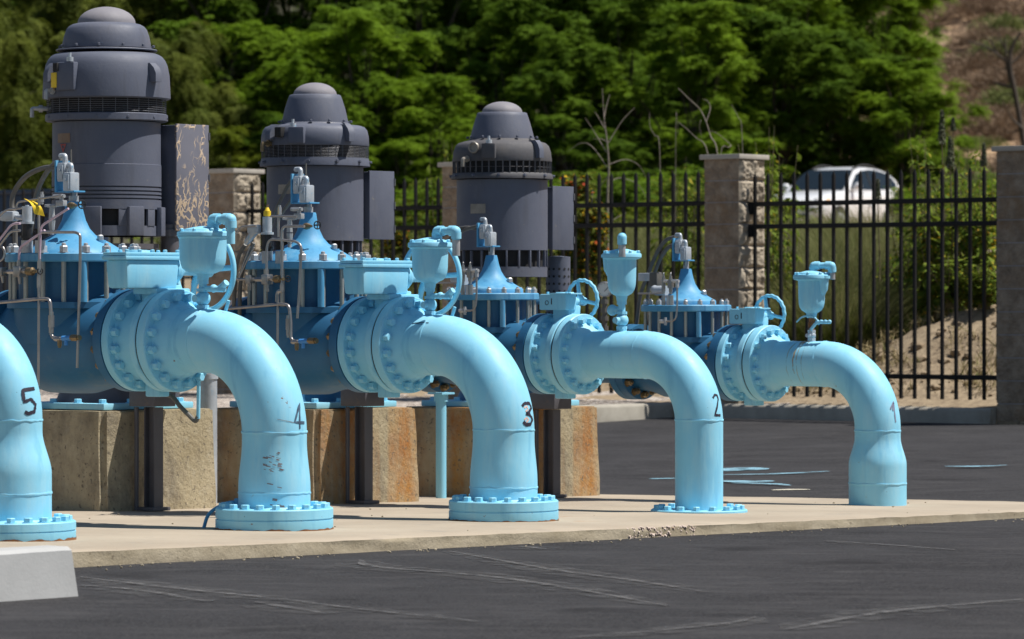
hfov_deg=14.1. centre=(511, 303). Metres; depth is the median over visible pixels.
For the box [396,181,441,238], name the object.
green bush
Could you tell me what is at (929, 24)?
dry bush
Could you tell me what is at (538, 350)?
butterfly valve
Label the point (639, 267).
broom shrub
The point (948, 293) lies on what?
leafy weed
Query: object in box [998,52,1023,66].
dry bush
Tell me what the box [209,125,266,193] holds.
broadleaf tree
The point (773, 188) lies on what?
leafy weed
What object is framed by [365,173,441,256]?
green bush
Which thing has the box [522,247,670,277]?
broom shrub
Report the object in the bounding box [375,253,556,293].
broom shrub
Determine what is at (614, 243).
broom shrub
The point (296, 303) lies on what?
control valve
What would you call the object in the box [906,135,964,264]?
leafy weed
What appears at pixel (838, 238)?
broom shrub
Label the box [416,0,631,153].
broadleaf tree
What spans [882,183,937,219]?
green bush
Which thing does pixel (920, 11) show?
dry bush
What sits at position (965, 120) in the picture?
dry bush
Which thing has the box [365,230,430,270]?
broom shrub
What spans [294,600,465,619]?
chalk line
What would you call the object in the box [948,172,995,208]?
green bush
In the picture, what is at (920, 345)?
dirt clods
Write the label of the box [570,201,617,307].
flowering shrub
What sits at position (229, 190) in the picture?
fence pillar
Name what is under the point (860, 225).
fence panel
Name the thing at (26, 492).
discharge pipe
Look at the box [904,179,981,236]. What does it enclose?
green bush
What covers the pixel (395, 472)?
pedestal
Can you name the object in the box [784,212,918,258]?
broom shrub
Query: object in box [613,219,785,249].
broom shrub
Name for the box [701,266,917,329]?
broom shrub
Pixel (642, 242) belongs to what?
broom shrub
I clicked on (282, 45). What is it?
broadleaf tree
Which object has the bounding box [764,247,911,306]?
broom shrub
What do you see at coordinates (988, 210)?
leafy weed
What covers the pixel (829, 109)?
broadleaf tree
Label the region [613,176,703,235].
green bush
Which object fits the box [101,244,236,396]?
butterfly valve
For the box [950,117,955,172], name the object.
seed spike
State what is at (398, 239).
flowering shrub
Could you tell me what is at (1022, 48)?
dry bush
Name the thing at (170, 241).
conduit riser
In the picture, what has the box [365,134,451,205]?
broadleaf tree
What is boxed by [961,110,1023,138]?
dry bush
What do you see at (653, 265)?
broom shrub
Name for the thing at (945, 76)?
dry bush
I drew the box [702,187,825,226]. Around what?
green bush
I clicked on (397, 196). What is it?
green bush
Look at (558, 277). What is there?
perforated guard
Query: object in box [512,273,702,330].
broom shrub
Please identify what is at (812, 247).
broom shrub
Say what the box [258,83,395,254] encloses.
pump motor
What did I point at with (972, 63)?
dry bush
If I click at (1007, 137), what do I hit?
dry bush
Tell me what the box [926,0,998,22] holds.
dry bush
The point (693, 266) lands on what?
leafy weed
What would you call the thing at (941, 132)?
seed spike
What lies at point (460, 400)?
pump casing
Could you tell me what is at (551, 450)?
pipe support
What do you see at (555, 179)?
green bush
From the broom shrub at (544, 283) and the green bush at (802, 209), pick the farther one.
the green bush at (802, 209)
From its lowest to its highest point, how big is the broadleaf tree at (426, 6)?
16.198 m
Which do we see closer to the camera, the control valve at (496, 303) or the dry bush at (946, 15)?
the control valve at (496, 303)
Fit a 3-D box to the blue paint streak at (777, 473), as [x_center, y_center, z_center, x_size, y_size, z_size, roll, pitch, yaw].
[1.887,1.195,29.105,0.820,0.014,0.138,0,0,-20]
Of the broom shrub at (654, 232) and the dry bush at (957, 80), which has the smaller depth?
the broom shrub at (654, 232)
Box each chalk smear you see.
[92,579,259,598]
[96,586,213,600]
[246,606,339,613]
[334,562,651,603]
[443,551,661,584]
[600,618,766,636]
[778,599,1019,628]
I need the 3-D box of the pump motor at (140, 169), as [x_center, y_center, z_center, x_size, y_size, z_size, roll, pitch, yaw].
[-2.265,-1.046,23.785,0.775,1.320,1.006,0,0,40]
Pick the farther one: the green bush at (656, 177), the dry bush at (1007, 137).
the dry bush at (1007, 137)
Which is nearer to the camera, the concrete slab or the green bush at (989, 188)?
the concrete slab
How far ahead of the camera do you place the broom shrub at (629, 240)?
46.84 m
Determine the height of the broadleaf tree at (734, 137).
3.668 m
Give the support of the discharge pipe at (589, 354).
on the concrete slab
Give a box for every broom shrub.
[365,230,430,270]
[368,245,440,293]
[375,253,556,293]
[409,283,530,310]
[440,273,601,306]
[512,263,653,292]
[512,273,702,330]
[517,284,657,313]
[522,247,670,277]
[544,282,702,330]
[555,252,703,288]
[579,255,703,296]
[594,228,703,264]
[604,222,703,248]
[613,219,693,252]
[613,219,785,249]
[613,227,650,243]
[613,232,774,260]
[614,215,701,236]
[626,245,702,266]
[633,272,831,302]
[655,227,822,250]
[658,245,855,273]
[670,237,878,266]
[676,272,883,313]
[693,244,893,278]
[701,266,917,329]
[763,276,922,351]
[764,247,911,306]
[765,215,892,252]
[765,248,907,297]
[771,238,897,265]
[775,212,953,257]
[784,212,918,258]
[784,227,911,275]
[787,211,905,244]
[802,205,953,259]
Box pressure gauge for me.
[597,281,611,330]
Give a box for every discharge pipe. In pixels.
[0,324,75,541]
[136,289,333,530]
[372,297,558,521]
[552,314,747,513]
[742,325,906,505]
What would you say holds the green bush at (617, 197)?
on the hill terrain at (948, 400)
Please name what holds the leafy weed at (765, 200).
on the hill terrain at (948, 400)
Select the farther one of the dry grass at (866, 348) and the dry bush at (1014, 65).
the dry bush at (1014, 65)
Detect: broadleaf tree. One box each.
[133,0,303,138]
[146,0,343,176]
[171,0,379,132]
[178,19,345,206]
[188,0,442,136]
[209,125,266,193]
[234,111,282,195]
[240,5,461,189]
[241,0,486,129]
[311,0,549,180]
[363,73,487,199]
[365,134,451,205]
[386,0,539,109]
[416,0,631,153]
[418,0,593,166]
[461,26,601,161]
[498,32,657,194]
[500,0,765,172]
[532,0,722,189]
[552,126,665,197]
[587,0,774,209]
[596,0,771,144]
[618,0,833,154]
[674,0,866,193]
[676,129,794,194]
[690,0,831,85]
[700,0,915,184]
[759,1,930,42]
[766,24,939,172]
[768,0,959,125]
[800,0,969,170]
[847,58,991,192]
[865,97,990,177]
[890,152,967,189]
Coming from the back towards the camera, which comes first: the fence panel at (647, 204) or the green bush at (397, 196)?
the green bush at (397, 196)
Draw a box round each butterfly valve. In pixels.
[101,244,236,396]
[337,248,461,397]
[524,278,599,398]
[715,294,785,405]
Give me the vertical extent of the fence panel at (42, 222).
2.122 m
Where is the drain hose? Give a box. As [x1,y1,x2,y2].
[168,380,200,422]
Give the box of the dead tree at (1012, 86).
[967,30,1023,145]
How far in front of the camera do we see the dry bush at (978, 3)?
184.31 m
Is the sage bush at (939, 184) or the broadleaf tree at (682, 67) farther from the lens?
the broadleaf tree at (682, 67)
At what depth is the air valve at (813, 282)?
24.82 m
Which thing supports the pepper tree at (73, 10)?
on the hill terrain at (948, 400)
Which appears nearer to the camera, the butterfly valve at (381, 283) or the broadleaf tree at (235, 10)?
the butterfly valve at (381, 283)
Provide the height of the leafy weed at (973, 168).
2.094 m
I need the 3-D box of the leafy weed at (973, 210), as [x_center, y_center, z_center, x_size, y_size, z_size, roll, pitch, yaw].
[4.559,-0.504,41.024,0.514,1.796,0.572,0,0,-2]
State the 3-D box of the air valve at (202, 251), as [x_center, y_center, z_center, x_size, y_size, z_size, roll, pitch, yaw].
[-1.524,-0.176,20.782,0.327,0.552,0.262,0,0,9]
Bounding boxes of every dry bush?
[881,6,942,16]
[881,11,936,31]
[919,126,965,142]
[922,43,957,53]
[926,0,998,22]
[927,129,964,139]
[932,47,982,69]
[933,0,1007,14]
[933,49,1004,76]
[933,68,965,89]
[943,67,1005,93]
[945,21,1017,46]
[945,91,1000,118]
[947,110,984,133]
[947,159,996,173]
[949,166,996,174]
[960,64,1023,95]
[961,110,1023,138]
[962,26,1023,50]
[964,107,1023,135]
[967,101,1014,115]
[974,85,1023,104]
[984,61,1023,72]
[986,0,1023,11]
[987,145,1019,163]
[987,156,996,167]
[988,36,1023,60]
[990,34,1022,55]
[991,78,1023,87]
[994,0,1023,20]
[996,125,1018,140]
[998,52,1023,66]
[1010,133,1020,145]
[1012,62,1023,74]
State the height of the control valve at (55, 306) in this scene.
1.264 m
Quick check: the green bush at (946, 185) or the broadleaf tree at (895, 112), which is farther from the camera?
the broadleaf tree at (895, 112)
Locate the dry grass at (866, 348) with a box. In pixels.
[788,294,995,394]
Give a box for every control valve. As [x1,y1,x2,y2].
[0,149,140,392]
[228,163,370,394]
[424,217,547,393]
[615,233,734,400]
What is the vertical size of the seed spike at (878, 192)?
1.757 m
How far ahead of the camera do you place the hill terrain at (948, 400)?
38.67 m
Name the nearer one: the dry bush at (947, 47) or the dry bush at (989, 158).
the dry bush at (989, 158)
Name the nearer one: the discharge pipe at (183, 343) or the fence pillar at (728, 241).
the discharge pipe at (183, 343)
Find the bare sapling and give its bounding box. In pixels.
[569,88,645,249]
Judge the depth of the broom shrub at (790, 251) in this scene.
43.78 m
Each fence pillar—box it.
[207,168,264,393]
[437,162,475,398]
[699,154,768,403]
[991,145,1023,420]
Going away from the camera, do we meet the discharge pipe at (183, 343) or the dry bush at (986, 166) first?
the discharge pipe at (183, 343)
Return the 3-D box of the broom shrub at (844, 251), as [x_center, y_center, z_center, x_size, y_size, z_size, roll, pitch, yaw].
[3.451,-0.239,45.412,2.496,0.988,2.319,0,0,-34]
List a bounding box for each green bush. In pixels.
[127,237,260,251]
[259,194,266,251]
[362,188,424,257]
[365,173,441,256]
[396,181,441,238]
[548,171,601,202]
[556,165,668,202]
[587,169,658,231]
[601,164,701,217]
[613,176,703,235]
[657,166,705,220]
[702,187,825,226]
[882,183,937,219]
[882,186,912,220]
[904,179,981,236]
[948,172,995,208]
[948,175,995,237]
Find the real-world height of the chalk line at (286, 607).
0.001 m
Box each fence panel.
[0,187,192,290]
[246,177,442,311]
[514,170,705,392]
[747,167,997,399]
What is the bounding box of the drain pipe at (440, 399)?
[428,392,454,497]
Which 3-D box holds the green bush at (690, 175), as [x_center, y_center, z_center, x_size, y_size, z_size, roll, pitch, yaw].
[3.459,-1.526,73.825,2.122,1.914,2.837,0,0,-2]
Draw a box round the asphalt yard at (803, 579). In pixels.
[0,417,1023,638]
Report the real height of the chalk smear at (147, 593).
0.002 m
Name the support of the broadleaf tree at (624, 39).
on the hill terrain at (948, 400)
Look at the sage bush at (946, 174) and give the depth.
114.58 m
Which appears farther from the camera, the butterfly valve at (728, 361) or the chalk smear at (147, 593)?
the butterfly valve at (728, 361)
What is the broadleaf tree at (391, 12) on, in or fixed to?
on the hill terrain at (948, 400)
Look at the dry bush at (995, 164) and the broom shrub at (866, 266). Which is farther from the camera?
the dry bush at (995, 164)
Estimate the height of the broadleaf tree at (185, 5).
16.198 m
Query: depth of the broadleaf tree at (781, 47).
133.15 m
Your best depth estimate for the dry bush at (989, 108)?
161.57 m
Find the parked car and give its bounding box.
[774,164,898,222]
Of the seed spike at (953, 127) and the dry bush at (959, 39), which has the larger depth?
the dry bush at (959, 39)
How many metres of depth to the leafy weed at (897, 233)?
42.53 m
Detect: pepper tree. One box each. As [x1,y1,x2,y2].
[0,0,60,189]
[0,0,129,181]
[0,0,173,187]
[30,20,264,176]
[38,0,249,238]
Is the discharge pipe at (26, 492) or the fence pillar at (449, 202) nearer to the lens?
the discharge pipe at (26, 492)
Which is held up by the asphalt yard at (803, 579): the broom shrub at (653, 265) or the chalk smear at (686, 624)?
the chalk smear at (686, 624)
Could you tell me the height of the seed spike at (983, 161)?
1.813 m
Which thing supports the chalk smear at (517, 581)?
on the asphalt yard at (803, 579)
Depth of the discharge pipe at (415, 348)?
21.75 m
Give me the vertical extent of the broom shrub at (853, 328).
0.924 m
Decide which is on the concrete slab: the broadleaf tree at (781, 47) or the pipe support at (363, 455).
the pipe support at (363, 455)
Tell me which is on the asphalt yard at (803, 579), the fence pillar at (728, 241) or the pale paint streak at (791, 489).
the pale paint streak at (791, 489)
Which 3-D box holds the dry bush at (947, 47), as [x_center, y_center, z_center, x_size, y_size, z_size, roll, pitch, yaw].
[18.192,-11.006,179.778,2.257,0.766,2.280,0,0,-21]
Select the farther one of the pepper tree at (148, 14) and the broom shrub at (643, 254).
the pepper tree at (148, 14)
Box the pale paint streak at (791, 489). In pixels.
[775,489,808,489]
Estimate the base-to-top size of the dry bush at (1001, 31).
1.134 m
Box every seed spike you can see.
[876,179,881,306]
[937,109,946,234]
[945,136,955,312]
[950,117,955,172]
[980,142,987,228]
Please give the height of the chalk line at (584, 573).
0.019 m
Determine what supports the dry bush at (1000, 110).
on the hill terrain at (948, 400)
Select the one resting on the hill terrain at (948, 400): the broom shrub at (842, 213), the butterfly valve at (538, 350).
the broom shrub at (842, 213)
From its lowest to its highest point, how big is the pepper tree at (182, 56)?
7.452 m
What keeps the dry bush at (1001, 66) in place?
on the hill terrain at (948, 400)
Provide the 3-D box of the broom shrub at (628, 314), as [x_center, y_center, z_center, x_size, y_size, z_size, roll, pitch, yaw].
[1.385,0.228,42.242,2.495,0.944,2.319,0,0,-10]
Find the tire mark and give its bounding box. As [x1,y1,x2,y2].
[358,562,664,604]
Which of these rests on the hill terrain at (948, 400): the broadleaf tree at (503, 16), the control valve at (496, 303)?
the broadleaf tree at (503, 16)
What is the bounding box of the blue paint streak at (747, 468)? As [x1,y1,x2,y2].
[723,467,768,470]
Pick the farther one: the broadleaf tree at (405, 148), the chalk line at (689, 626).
the broadleaf tree at (405, 148)
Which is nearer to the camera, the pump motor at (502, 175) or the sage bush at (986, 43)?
the pump motor at (502, 175)
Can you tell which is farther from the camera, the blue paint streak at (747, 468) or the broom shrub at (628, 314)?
the broom shrub at (628, 314)
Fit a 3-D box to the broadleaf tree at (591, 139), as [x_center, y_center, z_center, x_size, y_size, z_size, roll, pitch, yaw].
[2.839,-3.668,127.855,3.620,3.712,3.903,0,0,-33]
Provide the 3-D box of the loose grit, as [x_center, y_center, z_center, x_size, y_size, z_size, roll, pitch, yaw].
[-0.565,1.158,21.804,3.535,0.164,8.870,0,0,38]
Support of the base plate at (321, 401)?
on the pedestal at (395, 472)
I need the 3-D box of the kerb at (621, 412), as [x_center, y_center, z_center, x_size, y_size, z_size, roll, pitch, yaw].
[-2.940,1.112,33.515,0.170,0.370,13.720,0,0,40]
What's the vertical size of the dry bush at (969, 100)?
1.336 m
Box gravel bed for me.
[39,389,789,407]
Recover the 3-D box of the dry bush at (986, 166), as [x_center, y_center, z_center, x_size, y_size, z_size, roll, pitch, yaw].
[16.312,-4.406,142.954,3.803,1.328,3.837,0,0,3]
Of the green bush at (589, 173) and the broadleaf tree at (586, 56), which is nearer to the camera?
the green bush at (589, 173)
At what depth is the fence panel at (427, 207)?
41.27 m
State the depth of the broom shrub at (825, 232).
47.91 m
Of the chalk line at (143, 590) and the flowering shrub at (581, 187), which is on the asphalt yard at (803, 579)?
the chalk line at (143, 590)
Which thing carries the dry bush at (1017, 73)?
on the hill terrain at (948, 400)
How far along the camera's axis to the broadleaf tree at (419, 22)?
149.24 m
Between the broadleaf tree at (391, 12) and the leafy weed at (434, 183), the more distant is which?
the broadleaf tree at (391, 12)
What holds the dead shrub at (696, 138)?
on the hill terrain at (948, 400)
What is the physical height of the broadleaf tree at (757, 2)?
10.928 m
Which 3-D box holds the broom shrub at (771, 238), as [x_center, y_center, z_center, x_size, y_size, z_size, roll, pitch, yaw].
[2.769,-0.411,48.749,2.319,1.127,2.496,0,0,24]
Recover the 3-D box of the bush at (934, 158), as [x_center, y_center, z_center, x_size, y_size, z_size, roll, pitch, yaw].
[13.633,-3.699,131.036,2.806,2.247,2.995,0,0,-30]
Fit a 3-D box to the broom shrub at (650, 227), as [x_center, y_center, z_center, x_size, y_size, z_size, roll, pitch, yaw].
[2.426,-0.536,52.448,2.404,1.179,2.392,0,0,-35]
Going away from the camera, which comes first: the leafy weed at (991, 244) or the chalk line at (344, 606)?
the chalk line at (344, 606)
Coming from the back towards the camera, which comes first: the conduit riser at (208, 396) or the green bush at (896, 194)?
the green bush at (896, 194)
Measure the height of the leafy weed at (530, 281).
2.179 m
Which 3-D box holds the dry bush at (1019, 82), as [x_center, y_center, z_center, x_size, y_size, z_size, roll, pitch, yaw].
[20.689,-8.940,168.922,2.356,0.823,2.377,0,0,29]
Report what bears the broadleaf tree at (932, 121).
on the hill terrain at (948, 400)
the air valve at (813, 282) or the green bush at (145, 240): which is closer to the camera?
the air valve at (813, 282)
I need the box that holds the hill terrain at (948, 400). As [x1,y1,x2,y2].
[36,0,1023,424]
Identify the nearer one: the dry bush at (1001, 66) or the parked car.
the parked car
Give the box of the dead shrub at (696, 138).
[649,88,742,232]
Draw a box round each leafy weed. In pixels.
[427,141,449,224]
[524,250,559,291]
[650,207,670,284]
[663,163,700,278]
[677,168,705,288]
[738,145,775,282]
[753,126,800,293]
[770,184,802,328]
[871,233,911,313]
[884,166,953,331]
[889,180,923,275]
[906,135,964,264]
[906,142,977,323]
[923,252,977,308]
[936,148,976,258]
[937,145,988,259]
[944,151,995,308]
[944,167,995,310]
[960,260,995,309]
[972,160,995,304]
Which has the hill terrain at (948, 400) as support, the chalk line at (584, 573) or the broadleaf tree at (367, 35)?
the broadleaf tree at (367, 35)
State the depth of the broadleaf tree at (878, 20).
163.65 m
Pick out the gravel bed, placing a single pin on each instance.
(402, 400)
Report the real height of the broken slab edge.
0.075 m
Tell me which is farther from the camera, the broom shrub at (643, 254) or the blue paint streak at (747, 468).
the broom shrub at (643, 254)
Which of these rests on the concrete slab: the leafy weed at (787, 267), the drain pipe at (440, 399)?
the drain pipe at (440, 399)
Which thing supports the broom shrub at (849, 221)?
on the hill terrain at (948, 400)
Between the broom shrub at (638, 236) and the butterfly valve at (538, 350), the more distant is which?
the broom shrub at (638, 236)
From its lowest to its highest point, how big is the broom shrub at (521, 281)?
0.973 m
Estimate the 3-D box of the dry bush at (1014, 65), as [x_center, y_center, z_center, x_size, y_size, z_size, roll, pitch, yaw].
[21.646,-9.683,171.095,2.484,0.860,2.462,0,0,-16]
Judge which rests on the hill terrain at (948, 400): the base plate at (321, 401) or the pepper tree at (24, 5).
the pepper tree at (24, 5)
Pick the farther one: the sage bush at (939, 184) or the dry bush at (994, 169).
the dry bush at (994, 169)
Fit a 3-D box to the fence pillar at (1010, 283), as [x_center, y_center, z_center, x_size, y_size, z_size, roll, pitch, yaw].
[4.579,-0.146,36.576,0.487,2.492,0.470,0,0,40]
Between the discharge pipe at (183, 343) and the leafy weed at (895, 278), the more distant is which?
the leafy weed at (895, 278)
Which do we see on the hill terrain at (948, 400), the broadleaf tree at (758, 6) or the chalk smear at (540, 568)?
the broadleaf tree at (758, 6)
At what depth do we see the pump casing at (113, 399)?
23.49 m
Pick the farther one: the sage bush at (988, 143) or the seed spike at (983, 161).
the sage bush at (988, 143)
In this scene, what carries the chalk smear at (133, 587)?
on the asphalt yard at (803, 579)
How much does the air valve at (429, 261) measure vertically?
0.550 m
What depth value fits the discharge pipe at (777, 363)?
24.54 m
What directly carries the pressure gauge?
attached to the pump casing at (460, 400)
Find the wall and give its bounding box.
[0,189,108,291]
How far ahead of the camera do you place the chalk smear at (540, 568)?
18.17 m
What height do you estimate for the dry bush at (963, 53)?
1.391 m
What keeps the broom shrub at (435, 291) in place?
on the hill terrain at (948, 400)
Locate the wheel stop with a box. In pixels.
[0,545,77,601]
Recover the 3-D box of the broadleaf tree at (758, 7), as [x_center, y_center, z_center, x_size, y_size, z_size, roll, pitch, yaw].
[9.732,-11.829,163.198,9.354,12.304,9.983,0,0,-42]
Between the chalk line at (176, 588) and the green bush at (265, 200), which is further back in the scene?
the green bush at (265, 200)
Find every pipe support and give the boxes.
[129,391,174,510]
[341,389,383,503]
[530,393,570,497]
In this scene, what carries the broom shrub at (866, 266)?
on the hill terrain at (948, 400)
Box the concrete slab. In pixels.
[0,494,1023,567]
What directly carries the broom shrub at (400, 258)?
on the hill terrain at (948, 400)
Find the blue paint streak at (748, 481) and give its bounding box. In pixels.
[724,480,770,481]
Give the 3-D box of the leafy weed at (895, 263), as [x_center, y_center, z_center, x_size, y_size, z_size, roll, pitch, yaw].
[4.059,-0.423,41.169,0.771,1.900,0.690,0,0,-39]
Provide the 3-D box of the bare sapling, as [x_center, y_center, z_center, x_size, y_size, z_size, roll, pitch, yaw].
[1.039,-0.932,45.067,0.867,2.829,0.170,0,0,0]
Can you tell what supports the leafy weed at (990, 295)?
on the hill terrain at (948, 400)
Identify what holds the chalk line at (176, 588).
on the asphalt yard at (803, 579)
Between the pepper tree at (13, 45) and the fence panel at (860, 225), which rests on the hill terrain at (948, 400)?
the pepper tree at (13, 45)
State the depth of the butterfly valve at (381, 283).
22.23 m
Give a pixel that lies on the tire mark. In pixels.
(496, 577)
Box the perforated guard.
[545,256,570,313]
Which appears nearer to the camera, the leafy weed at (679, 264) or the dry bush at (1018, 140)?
the leafy weed at (679, 264)
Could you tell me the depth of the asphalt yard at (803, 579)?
17.41 m
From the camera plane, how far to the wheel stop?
16.03 m
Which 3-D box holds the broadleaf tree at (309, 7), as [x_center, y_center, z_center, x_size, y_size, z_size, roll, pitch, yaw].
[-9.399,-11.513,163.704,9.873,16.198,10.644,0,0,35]
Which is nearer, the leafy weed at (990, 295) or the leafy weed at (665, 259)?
the leafy weed at (990, 295)
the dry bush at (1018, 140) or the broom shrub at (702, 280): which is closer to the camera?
the broom shrub at (702, 280)
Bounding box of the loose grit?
[89,502,1022,570]
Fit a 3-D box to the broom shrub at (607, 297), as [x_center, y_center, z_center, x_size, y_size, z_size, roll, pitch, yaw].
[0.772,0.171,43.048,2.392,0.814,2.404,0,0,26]
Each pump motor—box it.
[30,7,209,236]
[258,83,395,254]
[449,102,574,276]
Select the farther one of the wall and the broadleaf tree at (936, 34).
the broadleaf tree at (936, 34)
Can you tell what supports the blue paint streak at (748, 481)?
on the asphalt yard at (803, 579)
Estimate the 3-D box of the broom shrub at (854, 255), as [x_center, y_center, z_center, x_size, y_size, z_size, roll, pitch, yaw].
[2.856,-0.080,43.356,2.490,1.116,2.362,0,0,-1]
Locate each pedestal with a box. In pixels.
[42,408,215,510]
[217,407,418,503]
[406,406,599,496]
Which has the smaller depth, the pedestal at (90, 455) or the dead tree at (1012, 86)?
the pedestal at (90, 455)
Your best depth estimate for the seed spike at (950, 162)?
40.19 m
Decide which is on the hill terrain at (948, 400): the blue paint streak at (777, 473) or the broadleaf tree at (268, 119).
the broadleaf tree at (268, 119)
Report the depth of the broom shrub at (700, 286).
41.89 m
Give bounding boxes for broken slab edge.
[627,524,695,538]
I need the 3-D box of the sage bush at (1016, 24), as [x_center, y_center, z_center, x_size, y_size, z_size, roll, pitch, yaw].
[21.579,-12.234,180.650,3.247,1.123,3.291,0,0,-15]
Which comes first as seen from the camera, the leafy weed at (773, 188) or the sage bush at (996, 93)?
the leafy weed at (773, 188)
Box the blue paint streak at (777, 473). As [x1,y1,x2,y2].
[723,471,824,474]
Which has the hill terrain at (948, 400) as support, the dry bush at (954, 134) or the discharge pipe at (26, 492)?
the dry bush at (954, 134)
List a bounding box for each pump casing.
[41,243,242,409]
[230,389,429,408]
[421,300,635,406]
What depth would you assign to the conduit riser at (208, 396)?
24.22 m
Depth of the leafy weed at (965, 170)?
42.08 m
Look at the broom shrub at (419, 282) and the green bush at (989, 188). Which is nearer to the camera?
the broom shrub at (419, 282)
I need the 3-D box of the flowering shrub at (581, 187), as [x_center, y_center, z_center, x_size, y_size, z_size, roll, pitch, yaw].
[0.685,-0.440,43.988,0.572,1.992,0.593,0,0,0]
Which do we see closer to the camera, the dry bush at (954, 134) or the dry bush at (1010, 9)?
the dry bush at (954, 134)
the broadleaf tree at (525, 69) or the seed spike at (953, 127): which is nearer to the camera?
the seed spike at (953, 127)
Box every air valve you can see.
[177,213,236,310]
[408,226,460,315]
[601,233,641,330]
[793,261,835,340]
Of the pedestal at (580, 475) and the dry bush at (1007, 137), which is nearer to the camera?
the pedestal at (580, 475)
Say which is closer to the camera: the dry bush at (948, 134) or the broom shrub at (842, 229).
the broom shrub at (842, 229)
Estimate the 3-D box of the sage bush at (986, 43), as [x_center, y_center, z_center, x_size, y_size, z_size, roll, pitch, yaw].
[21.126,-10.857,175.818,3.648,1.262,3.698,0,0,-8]
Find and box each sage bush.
[918,174,993,190]
[930,164,995,189]
[958,135,1010,151]
[966,11,1023,34]
[967,34,1023,59]
[975,84,1023,108]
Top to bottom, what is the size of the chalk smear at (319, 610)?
0.002 m
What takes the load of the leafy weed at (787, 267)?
on the hill terrain at (948, 400)
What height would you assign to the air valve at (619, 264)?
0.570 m
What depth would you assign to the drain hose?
20.98 m
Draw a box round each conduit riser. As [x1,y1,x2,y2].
[160,224,179,397]
[200,374,217,502]
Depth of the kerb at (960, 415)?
37.55 m
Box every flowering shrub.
[379,230,413,291]
[553,169,596,282]
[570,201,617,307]
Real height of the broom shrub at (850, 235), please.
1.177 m
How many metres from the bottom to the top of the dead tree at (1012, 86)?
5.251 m
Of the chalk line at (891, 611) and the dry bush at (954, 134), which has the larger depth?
the dry bush at (954, 134)
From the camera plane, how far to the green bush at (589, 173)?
73.96 m
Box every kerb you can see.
[578,403,674,421]
[721,403,996,423]
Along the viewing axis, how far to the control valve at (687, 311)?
25.34 m
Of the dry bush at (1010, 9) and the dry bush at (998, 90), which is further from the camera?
the dry bush at (1010, 9)
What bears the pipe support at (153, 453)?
on the concrete slab
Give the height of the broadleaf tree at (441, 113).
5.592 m
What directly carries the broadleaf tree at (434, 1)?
on the hill terrain at (948, 400)
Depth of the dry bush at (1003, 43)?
175.83 m
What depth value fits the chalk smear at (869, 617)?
15.11 m
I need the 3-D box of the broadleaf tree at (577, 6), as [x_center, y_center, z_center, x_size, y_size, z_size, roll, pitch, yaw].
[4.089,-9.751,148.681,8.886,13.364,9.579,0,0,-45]
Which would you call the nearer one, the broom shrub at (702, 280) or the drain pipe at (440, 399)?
the drain pipe at (440, 399)
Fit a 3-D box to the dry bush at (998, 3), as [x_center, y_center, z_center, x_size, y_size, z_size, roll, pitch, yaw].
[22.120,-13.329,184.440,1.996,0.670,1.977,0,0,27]
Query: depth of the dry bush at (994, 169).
141.34 m
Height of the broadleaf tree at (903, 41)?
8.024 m
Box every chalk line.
[79,576,258,596]
[86,585,200,599]
[257,601,320,611]
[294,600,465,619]
[460,552,697,590]
[577,616,755,636]
[791,599,1018,627]
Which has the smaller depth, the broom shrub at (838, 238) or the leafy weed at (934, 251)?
the leafy weed at (934, 251)
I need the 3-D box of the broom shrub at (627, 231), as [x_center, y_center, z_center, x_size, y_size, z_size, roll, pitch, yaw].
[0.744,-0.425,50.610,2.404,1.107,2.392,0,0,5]
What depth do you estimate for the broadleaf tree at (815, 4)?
148.92 m
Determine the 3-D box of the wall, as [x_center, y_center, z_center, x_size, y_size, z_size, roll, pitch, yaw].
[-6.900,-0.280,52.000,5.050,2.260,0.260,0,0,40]
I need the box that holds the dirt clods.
[787,304,995,396]

